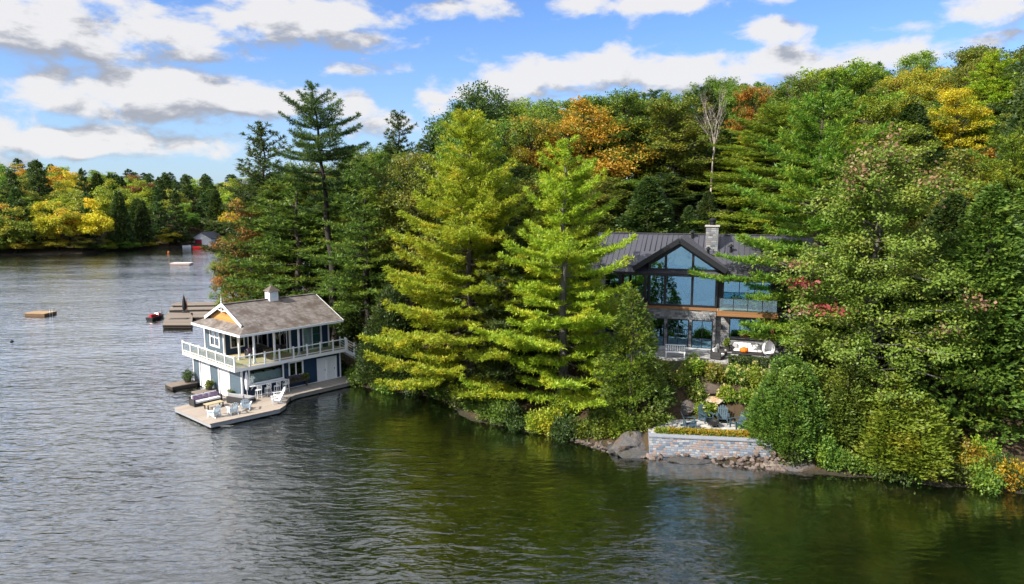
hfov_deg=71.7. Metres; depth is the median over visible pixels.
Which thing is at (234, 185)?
broadleaf tree
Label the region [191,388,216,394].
finger dock
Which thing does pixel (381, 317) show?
cedar
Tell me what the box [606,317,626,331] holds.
window
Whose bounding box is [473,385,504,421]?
bush
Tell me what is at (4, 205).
broadleaf tree
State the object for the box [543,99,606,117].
broadleaf tree
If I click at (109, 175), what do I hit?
hemlock
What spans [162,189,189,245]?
pine tree
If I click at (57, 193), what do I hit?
broadleaf tree
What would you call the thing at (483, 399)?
shore bush
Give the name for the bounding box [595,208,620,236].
hemlock
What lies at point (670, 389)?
garden shrub
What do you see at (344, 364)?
shore bush
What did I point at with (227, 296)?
green maple
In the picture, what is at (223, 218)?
broadleaf tree
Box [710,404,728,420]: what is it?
chair
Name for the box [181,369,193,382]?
potted shrub
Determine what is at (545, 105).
broadleaf tree
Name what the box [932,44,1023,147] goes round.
broadleaf tree
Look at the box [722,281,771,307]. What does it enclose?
window
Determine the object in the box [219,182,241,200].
broadleaf tree
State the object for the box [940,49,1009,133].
broadleaf tree
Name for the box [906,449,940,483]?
shore bush
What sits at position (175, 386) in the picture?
finger dock
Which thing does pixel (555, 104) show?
white pine
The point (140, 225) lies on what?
hemlock
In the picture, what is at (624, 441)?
rock
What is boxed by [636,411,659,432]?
bush
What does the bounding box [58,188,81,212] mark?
broadleaf tree
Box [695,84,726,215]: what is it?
bare tree
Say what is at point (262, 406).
sun dock
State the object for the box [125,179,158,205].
broadleaf tree
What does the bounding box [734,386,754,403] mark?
hydrangea
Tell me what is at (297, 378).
flower box
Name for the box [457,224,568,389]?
white pine
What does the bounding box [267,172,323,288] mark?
white pine
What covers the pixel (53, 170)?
broadleaf tree
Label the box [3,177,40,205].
broadleaf tree
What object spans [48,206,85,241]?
broadleaf tree
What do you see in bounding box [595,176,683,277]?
hemlock
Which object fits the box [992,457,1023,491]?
bush
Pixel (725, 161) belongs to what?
white pine
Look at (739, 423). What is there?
adirondack chair
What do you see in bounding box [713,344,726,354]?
outdoor armchair
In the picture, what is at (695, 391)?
hydrangea
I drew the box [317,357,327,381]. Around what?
door
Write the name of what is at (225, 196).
broadleaf tree
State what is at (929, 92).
maple
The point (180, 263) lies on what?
swim raft
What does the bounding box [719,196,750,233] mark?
hemlock
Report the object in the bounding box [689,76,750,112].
broadleaf tree
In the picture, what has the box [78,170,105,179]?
broadleaf tree
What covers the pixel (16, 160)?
pine tree
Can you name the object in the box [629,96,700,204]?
hemlock
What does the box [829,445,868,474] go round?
shore bush
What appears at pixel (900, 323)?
maple
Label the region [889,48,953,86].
birch
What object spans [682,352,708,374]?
hydrangea
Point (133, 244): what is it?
waterside bush
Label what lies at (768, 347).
egg chair
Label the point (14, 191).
hemlock
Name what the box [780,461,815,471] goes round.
rock
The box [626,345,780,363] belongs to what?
patio
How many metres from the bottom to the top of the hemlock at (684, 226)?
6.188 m
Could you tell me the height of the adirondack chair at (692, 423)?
1.230 m
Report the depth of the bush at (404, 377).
65.41 m
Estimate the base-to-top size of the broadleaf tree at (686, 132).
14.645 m
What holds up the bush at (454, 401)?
on the terrain
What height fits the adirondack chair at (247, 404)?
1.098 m
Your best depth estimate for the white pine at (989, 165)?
54.61 m
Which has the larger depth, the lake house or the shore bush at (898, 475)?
the lake house
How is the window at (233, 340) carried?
in the boathouse at (296, 327)
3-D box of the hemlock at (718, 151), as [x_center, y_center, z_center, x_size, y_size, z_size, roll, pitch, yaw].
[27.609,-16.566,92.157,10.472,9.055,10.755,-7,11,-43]
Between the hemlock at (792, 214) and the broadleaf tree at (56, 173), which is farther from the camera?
the broadleaf tree at (56, 173)
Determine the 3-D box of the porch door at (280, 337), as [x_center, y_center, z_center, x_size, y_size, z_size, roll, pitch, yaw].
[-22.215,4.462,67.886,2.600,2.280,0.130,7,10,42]
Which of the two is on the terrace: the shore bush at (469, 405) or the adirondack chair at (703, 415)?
the adirondack chair at (703, 415)
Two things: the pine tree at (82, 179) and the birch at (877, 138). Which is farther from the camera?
the pine tree at (82, 179)
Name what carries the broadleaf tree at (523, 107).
on the terrain
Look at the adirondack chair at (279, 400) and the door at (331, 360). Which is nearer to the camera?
the adirondack chair at (279, 400)
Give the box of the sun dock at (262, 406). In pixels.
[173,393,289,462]
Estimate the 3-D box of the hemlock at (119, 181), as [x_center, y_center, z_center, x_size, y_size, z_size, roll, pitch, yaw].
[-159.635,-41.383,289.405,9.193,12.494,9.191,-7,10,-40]
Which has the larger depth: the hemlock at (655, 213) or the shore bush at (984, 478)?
the hemlock at (655, 213)
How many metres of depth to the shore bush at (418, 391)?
64.83 m
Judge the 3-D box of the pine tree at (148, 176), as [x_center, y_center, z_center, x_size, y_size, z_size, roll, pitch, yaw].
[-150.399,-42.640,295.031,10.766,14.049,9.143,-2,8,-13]
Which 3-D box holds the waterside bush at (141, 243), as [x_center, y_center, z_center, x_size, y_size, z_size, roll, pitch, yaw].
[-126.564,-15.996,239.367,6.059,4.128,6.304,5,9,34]
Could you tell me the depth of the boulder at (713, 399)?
53.08 m
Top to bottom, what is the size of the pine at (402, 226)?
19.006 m
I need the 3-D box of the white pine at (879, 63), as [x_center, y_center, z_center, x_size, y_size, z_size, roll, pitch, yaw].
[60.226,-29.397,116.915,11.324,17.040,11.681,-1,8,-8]
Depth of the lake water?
62.30 m
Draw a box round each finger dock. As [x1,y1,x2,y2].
[165,379,197,419]
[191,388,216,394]
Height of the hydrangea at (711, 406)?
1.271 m
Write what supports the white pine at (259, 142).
on the terrain
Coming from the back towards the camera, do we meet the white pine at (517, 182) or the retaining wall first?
the white pine at (517, 182)
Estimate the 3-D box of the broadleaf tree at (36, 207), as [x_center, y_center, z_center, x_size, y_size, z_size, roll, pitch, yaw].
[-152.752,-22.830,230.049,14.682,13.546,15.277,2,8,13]
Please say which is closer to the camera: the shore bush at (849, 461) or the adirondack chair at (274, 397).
the shore bush at (849, 461)
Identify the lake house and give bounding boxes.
[587,218,828,356]
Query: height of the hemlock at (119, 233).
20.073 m
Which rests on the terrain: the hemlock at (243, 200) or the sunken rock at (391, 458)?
the hemlock at (243, 200)
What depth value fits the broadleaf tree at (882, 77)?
106.64 m
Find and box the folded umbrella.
[182,295,186,311]
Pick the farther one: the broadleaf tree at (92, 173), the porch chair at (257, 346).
the broadleaf tree at (92, 173)
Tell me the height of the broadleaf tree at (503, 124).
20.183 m
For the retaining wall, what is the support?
on the terrain
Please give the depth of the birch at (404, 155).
91.59 m
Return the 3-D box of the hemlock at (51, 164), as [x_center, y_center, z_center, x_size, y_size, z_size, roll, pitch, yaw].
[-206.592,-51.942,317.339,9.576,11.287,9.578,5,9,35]
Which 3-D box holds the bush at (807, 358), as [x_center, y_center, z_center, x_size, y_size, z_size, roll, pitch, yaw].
[21.735,4.650,52.871,3.023,3.841,3.028,0,8,0]
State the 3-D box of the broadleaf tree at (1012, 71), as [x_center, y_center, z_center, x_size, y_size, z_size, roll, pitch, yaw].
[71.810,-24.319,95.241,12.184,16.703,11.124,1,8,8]
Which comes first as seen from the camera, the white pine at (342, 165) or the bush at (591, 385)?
the bush at (591, 385)
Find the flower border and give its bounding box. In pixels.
[654,425,767,437]
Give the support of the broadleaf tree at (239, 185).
on the terrain
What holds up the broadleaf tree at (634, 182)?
on the terrain
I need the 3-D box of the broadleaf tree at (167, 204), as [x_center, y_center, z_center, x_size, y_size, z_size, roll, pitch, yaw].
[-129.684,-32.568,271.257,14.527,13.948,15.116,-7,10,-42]
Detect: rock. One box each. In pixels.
[375,452,410,464]
[607,442,615,454]
[609,431,646,456]
[617,449,648,460]
[667,456,711,466]
[763,460,778,467]
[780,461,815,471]
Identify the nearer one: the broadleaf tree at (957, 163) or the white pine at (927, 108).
the broadleaf tree at (957, 163)
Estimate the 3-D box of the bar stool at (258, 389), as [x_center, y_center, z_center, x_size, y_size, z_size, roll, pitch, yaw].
[-22.179,8.699,61.967,0.427,1.217,0.459,7,10,42]
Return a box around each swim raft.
[24,309,56,318]
[169,262,193,265]
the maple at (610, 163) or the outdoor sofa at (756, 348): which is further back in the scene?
the maple at (610, 163)
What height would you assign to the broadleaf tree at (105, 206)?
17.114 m
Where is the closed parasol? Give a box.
[245,372,248,394]
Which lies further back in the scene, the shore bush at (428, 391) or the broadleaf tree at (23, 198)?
the broadleaf tree at (23, 198)
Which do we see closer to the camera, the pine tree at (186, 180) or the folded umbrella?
the folded umbrella
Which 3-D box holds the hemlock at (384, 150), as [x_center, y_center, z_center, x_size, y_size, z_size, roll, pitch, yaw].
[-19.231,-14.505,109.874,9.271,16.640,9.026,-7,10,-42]
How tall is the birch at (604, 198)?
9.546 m
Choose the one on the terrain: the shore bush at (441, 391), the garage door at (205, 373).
the shore bush at (441, 391)
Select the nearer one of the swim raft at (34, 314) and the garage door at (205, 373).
the garage door at (205, 373)
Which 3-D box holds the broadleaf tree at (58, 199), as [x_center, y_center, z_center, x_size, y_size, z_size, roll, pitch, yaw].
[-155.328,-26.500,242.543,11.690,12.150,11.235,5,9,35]
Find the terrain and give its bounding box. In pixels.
[0,184,1023,583]
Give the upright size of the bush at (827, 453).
2.525 m
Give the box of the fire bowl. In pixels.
[706,419,719,427]
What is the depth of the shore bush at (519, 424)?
54.69 m
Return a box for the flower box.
[285,372,309,388]
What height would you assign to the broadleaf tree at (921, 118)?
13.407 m
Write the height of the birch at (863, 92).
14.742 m
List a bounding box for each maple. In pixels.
[203,235,259,308]
[206,198,291,303]
[333,164,421,288]
[519,95,660,186]
[719,84,776,154]
[754,122,1007,403]
[789,289,890,369]
[864,286,1003,381]
[873,65,963,106]
[873,230,1023,400]
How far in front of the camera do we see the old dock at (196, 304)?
114.62 m
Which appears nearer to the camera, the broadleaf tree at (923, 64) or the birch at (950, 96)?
the birch at (950, 96)
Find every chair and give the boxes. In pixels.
[205,405,221,418]
[225,403,238,415]
[240,399,251,410]
[244,348,256,358]
[252,344,262,353]
[270,390,283,404]
[272,344,281,354]
[272,387,285,399]
[681,412,697,427]
[697,403,715,423]
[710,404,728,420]
[716,405,729,424]
[728,411,746,429]
[762,336,774,356]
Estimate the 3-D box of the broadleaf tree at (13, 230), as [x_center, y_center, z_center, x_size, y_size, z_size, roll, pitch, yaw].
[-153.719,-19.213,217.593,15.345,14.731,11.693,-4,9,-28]
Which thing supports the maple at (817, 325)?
on the terrain
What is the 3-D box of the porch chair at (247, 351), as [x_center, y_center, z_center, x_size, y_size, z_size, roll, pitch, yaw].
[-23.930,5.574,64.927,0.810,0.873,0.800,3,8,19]
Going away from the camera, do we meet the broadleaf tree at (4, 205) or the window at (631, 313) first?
the window at (631, 313)
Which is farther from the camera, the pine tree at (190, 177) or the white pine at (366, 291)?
the pine tree at (190, 177)
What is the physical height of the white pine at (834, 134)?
21.823 m
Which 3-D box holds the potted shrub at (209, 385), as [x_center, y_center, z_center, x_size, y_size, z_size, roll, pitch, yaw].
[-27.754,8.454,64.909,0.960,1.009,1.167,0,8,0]
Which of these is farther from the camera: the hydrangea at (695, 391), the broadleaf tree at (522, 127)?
the broadleaf tree at (522, 127)
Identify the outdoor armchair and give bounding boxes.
[710,347,724,359]
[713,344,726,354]
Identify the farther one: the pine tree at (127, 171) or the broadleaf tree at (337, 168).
the pine tree at (127, 171)
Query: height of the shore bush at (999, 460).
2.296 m
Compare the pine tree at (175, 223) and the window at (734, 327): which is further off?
the pine tree at (175, 223)
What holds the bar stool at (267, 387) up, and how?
on the sun dock at (262, 406)
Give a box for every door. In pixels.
[195,239,201,243]
[199,360,210,387]
[218,367,229,395]
[247,334,268,349]
[272,331,287,351]
[302,325,321,350]
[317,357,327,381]
[327,355,336,379]
[650,318,664,345]
[667,319,688,346]
[691,320,712,348]
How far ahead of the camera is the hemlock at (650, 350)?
51.71 m
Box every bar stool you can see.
[255,385,261,398]
[265,383,271,396]
[274,381,280,393]
[283,379,289,392]
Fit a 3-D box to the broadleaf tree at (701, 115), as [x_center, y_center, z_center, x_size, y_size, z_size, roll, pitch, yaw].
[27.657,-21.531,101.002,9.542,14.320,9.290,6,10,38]
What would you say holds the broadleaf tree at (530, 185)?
on the terrain
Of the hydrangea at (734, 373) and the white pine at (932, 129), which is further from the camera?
the white pine at (932, 129)
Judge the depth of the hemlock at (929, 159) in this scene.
64.62 m
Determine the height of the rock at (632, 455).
0.668 m
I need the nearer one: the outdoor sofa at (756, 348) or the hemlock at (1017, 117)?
the outdoor sofa at (756, 348)
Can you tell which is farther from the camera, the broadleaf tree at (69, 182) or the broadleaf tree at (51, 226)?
the broadleaf tree at (69, 182)
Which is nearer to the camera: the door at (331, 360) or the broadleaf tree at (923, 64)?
the door at (331, 360)
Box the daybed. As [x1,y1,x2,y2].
[226,393,255,403]
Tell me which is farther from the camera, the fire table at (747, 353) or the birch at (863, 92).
the birch at (863, 92)
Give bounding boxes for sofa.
[189,390,222,406]
[732,342,763,355]
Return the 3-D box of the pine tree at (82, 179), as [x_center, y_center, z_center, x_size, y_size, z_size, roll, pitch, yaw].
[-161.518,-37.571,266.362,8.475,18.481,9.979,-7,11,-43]
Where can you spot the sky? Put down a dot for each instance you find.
(155, 87)
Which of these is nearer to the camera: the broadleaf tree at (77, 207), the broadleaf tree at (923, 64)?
the broadleaf tree at (923, 64)
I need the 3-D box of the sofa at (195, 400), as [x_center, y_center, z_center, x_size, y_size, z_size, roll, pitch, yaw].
[-26.143,9.073,60.473,0.960,0.873,2.500,6,10,39]
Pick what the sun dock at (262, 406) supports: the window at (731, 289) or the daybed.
the daybed
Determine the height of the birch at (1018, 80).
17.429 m
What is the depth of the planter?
59.55 m
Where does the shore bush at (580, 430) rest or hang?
on the terrain
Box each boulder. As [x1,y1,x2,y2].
[679,400,694,415]
[702,383,723,394]
[704,395,722,404]
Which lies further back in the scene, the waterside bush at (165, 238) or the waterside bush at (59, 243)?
the waterside bush at (165, 238)
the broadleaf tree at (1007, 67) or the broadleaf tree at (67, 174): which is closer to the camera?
the broadleaf tree at (1007, 67)
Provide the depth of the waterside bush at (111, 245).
231.22 m
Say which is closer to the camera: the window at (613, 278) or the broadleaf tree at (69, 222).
the window at (613, 278)
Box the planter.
[722,337,730,351]
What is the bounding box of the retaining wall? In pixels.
[648,427,773,457]
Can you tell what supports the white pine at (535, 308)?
on the terrain
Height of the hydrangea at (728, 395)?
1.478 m
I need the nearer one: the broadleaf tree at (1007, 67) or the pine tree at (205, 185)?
the broadleaf tree at (1007, 67)
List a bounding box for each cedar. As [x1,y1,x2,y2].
[351,282,422,388]
[737,351,836,460]
[809,352,879,449]
[845,369,967,481]
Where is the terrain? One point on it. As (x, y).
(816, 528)
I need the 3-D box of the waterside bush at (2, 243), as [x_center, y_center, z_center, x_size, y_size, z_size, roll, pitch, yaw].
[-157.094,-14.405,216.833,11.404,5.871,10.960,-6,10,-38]
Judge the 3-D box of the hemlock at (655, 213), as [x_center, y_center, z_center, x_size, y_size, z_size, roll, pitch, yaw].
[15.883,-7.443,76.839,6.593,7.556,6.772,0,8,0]
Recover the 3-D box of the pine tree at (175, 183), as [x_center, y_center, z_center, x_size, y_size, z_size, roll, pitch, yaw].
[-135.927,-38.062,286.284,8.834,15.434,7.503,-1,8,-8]
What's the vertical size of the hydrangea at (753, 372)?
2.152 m
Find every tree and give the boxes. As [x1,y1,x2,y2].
[0,164,21,189]
[0,169,29,214]
[0,172,20,190]
[0,195,51,217]
[0,202,20,240]
[0,206,39,252]
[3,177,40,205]
[4,162,25,184]
[7,198,39,241]
[9,158,25,185]
[20,163,50,191]
[20,201,59,239]
[23,165,50,191]
[24,159,54,201]
[25,160,46,203]
[30,199,81,250]
[37,181,77,206]
[38,197,63,214]
[45,165,74,188]
[48,165,77,179]
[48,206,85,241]
[52,190,100,215]
[54,179,73,196]
[55,170,83,190]
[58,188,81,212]
[69,167,93,201]
[70,197,116,243]
[71,172,90,188]
[76,191,102,238]
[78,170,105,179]
[81,185,118,217]
[86,171,105,184]
[94,178,130,200]
[114,186,148,219]
[120,173,154,202]
[122,168,133,183]
[123,176,136,187]
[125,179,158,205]
[132,197,163,220]
[136,173,151,182]
[143,173,159,202]
[148,186,169,237]
[149,177,168,215]
[154,173,174,199]
[160,189,193,218]
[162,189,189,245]
[168,172,175,180]
[168,179,180,199]
[168,203,201,229]
[178,175,199,213]
[178,176,195,204]
[180,175,196,196]
[181,178,206,200]
[193,192,213,223]
[194,176,209,209]
[199,183,218,211]
[201,176,213,187]
[215,185,232,213]
[216,191,234,229]
[218,198,245,227]
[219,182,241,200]
[219,182,242,194]
[236,177,252,192]
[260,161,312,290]
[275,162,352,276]
[325,160,379,199]
[334,144,381,168]
[352,149,382,177]
[379,151,440,244]
[410,118,547,250]
[421,80,522,163]
[431,103,467,154]
[433,113,514,254]
[490,177,568,257]
[497,97,551,151]
[497,155,542,227]
[500,114,567,188]
[526,99,559,116]
[526,181,598,236]
[528,108,615,168]
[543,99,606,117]
[545,94,613,158]
[568,177,610,250]
[575,86,670,201]
[588,177,681,230]
[613,94,662,195]
[617,94,727,197]
[657,88,699,123]
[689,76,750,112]
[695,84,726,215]
[710,81,771,141]
[714,88,786,145]
[740,129,812,203]
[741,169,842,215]
[744,81,792,101]
[767,74,820,129]
[786,57,908,202]
[795,64,891,119]
[815,95,946,201]
[860,186,953,268]
[868,63,898,95]
[878,66,904,88]
[881,95,960,140]
[885,54,952,94]
[887,146,1023,257]
[908,147,966,176]
[921,97,968,139]
[928,96,1006,154]
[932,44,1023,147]
[939,146,995,173]
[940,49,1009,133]
[940,147,1017,189]
[952,49,1019,145]
[987,50,1023,115]
[994,86,1023,135]
[996,72,1023,99]
[1000,50,1022,74]
[1000,65,1023,78]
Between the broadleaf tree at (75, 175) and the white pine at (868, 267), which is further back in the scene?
the broadleaf tree at (75, 175)
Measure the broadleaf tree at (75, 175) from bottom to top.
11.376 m
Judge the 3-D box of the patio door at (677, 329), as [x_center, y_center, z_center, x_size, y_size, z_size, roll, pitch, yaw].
[14.338,3.555,61.178,1.800,2.480,0.120,2,8,18]
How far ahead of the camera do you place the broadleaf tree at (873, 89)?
93.37 m
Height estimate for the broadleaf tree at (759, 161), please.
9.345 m
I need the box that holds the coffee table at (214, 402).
[204,400,223,409]
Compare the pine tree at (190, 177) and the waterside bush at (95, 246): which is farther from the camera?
the pine tree at (190, 177)
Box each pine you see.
[199,121,310,285]
[219,177,342,301]
[223,164,359,326]
[265,80,372,345]
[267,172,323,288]
[282,151,398,318]
[299,158,422,329]
[301,177,356,300]
[347,151,393,221]
[356,109,559,400]
[367,153,506,332]
[374,110,426,255]
[412,134,439,156]
[416,136,443,157]
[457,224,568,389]
[458,134,660,411]
[480,177,541,317]
[501,239,570,353]
[507,179,633,292]
[549,99,562,113]
[618,172,723,223]
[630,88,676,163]
[639,91,651,99]
[678,88,708,140]
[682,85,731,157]
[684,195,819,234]
[685,83,908,345]
[686,130,779,199]
[688,101,853,213]
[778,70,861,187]
[820,209,893,332]
[873,60,889,94]
[879,95,938,147]
[903,61,941,87]
[910,95,957,138]
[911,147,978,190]
[916,127,1023,313]
[954,46,994,99]
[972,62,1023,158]
[972,187,1023,381]
[982,150,1022,197]
[997,53,1023,76]
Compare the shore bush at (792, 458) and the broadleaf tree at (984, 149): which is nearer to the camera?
the shore bush at (792, 458)
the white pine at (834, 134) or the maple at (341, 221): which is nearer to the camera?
the white pine at (834, 134)
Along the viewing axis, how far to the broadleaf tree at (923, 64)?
105.44 m
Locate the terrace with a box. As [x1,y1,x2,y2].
[651,420,743,433]
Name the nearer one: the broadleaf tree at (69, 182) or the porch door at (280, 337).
the porch door at (280, 337)
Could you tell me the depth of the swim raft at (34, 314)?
106.77 m
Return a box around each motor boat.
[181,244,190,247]
[192,244,203,248]
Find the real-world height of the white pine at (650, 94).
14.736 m
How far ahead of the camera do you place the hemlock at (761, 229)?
71.62 m
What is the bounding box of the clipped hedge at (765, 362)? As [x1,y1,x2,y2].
[727,354,775,368]
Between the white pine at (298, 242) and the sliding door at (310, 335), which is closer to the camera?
the sliding door at (310, 335)
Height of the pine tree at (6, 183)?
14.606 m
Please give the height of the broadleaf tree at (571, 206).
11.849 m
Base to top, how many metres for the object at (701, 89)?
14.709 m
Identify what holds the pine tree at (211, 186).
on the terrain
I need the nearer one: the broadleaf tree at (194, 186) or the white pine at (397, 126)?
the white pine at (397, 126)
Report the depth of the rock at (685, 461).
48.23 m
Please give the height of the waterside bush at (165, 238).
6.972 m
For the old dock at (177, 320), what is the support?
in the lake water
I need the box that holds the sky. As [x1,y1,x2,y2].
[0,0,1023,184]
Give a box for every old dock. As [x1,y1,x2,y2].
[162,312,192,336]
[169,307,214,312]
[172,302,216,306]
[190,311,209,328]
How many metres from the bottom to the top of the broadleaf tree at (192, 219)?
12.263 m
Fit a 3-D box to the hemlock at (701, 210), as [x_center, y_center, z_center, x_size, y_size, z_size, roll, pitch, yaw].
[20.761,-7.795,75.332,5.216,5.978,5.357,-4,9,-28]
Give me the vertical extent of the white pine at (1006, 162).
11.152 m
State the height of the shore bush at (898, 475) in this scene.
2.131 m
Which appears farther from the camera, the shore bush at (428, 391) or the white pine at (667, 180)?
the white pine at (667, 180)
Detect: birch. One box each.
[371,151,439,307]
[391,151,433,179]
[424,129,510,305]
[502,110,564,179]
[572,176,633,237]
[765,74,825,147]
[820,71,881,119]
[836,120,931,228]
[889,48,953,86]
[925,86,995,160]
[951,44,992,71]
[1005,54,1023,141]
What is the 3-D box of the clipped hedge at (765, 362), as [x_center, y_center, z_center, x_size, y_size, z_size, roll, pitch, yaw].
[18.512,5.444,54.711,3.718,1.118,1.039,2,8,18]
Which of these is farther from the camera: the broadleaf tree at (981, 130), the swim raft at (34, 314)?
the swim raft at (34, 314)
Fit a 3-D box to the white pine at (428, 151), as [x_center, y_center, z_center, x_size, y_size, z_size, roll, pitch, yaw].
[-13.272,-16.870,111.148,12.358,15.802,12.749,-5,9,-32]
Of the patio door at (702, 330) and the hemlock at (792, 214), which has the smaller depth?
the patio door at (702, 330)
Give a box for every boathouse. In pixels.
[182,285,363,423]
[194,231,221,245]
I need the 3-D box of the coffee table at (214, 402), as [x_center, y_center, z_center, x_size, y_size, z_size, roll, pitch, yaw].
[-24.957,9.461,59.300,0.720,0.420,1.500,6,10,39]
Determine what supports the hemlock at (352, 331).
on the terrain
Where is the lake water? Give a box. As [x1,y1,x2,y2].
[0,247,1023,583]
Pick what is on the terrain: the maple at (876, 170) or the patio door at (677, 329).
the maple at (876, 170)
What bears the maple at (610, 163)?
on the terrain
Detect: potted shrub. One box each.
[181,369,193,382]
[204,379,213,389]
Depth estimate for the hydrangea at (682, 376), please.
54.21 m
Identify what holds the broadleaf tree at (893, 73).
on the terrain
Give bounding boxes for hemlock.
[4,186,30,237]
[45,163,55,173]
[87,172,104,199]
[103,190,136,248]
[104,173,117,191]
[115,175,126,201]
[126,197,147,238]
[132,198,155,244]
[201,189,230,235]
[242,192,253,208]
[329,226,386,346]
[379,145,395,168]
[443,101,465,145]
[589,286,681,435]
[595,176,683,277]
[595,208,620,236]
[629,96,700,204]
[631,205,653,232]
[639,190,675,231]
[676,205,704,233]
[687,191,721,233]
[688,129,744,198]
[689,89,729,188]
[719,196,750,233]
[753,211,777,234]
[778,211,801,234]
[806,191,836,245]
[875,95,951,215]
[875,183,1023,444]
[886,192,1008,355]
[903,154,948,256]
[990,80,1023,180]
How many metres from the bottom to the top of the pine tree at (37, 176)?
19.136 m
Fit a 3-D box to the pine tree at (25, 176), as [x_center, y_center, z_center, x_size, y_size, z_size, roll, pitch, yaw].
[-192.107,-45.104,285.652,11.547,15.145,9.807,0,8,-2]
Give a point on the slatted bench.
(677, 351)
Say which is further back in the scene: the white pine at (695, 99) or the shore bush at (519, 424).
the white pine at (695, 99)
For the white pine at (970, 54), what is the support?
on the terrain
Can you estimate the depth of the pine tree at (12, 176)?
240.40 m
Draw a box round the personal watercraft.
[146,312,163,321]
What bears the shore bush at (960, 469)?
on the terrain
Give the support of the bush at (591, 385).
on the terrain
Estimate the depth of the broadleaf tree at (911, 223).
58.95 m
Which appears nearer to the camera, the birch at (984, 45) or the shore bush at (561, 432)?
the shore bush at (561, 432)
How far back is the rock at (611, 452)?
50.26 m
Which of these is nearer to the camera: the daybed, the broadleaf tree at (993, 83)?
the daybed
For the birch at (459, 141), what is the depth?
67.06 m
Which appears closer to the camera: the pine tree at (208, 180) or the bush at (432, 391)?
the bush at (432, 391)
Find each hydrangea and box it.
[657,413,668,423]
[669,364,699,387]
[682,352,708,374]
[684,380,709,400]
[692,399,718,415]
[704,360,727,382]
[715,383,738,403]
[724,361,747,385]
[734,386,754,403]
[740,360,765,388]
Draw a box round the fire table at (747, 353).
[737,351,753,355]
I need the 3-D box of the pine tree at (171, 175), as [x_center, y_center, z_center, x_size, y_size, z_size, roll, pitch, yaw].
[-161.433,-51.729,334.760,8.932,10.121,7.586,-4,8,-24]
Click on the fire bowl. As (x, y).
(712, 422)
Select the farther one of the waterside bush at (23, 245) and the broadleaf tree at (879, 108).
the waterside bush at (23, 245)
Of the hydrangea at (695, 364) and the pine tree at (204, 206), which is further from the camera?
the pine tree at (204, 206)
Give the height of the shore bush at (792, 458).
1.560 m
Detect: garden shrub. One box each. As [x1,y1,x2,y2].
[640,357,674,382]
[647,379,676,402]
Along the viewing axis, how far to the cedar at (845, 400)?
47.21 m
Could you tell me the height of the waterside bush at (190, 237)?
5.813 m
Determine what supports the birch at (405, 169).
on the terrain
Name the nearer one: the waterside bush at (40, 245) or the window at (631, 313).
the window at (631, 313)
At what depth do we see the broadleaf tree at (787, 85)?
102.85 m
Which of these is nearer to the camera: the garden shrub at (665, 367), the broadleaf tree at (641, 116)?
the garden shrub at (665, 367)
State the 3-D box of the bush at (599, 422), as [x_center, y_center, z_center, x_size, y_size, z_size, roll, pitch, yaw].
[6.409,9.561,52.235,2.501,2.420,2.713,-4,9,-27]
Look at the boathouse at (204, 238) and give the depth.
254.94 m
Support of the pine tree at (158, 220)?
on the terrain
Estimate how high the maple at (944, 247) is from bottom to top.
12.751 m
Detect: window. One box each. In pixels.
[209,330,219,347]
[230,335,244,347]
[288,360,303,375]
[604,274,618,297]
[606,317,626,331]
[623,275,647,298]
[630,313,642,332]
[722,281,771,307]
[729,318,760,338]
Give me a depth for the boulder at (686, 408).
53.20 m
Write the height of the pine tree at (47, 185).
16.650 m
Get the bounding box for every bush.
[0,236,20,249]
[0,237,36,252]
[30,240,52,251]
[37,235,69,250]
[68,236,95,251]
[82,239,108,250]
[98,239,118,250]
[115,237,143,249]
[136,239,149,248]
[143,239,158,247]
[155,227,183,246]
[179,231,195,244]
[341,355,349,368]
[341,366,349,375]
[345,367,354,378]
[346,362,365,386]
[368,380,382,390]
[376,371,398,393]
[395,372,424,390]
[401,372,424,396]
[425,376,452,398]
[426,387,444,397]
[434,382,456,403]
[444,373,472,409]
[461,397,479,412]
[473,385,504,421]
[475,395,500,413]
[483,397,515,425]
[497,400,526,428]
[505,415,526,434]
[523,408,550,434]
[525,404,565,435]
[545,412,578,442]
[547,388,579,419]
[567,372,600,396]
[568,417,592,441]
[582,407,612,439]
[604,407,636,438]
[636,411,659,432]
[776,446,809,467]
[784,331,823,369]
[812,433,844,471]
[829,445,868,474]
[857,457,879,477]
[872,455,914,486]
[874,465,890,478]
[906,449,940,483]
[942,460,972,484]
[955,434,996,480]
[964,429,1002,463]
[964,456,1008,497]
[982,451,1023,490]
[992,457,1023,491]
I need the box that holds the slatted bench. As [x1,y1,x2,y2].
[665,344,685,357]
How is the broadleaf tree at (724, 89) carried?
on the terrain
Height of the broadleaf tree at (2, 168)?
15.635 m
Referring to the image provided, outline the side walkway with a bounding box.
[275,375,354,409]
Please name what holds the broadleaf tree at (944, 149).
on the terrain
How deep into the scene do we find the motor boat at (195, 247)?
243.22 m
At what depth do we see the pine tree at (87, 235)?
234.04 m
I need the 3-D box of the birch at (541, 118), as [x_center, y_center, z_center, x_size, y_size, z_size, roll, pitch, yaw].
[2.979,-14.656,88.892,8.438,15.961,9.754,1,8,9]
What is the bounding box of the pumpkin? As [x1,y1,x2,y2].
[739,346,747,352]
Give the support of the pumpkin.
on the fire table at (747, 353)
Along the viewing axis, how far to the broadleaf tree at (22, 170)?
297.50 m
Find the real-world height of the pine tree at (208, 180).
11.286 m
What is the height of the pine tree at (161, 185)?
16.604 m
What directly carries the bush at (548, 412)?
on the terrain
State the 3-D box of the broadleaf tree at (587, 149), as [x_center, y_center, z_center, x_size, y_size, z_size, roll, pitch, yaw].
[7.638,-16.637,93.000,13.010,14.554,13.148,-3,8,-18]
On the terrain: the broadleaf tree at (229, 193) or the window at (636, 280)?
the broadleaf tree at (229, 193)

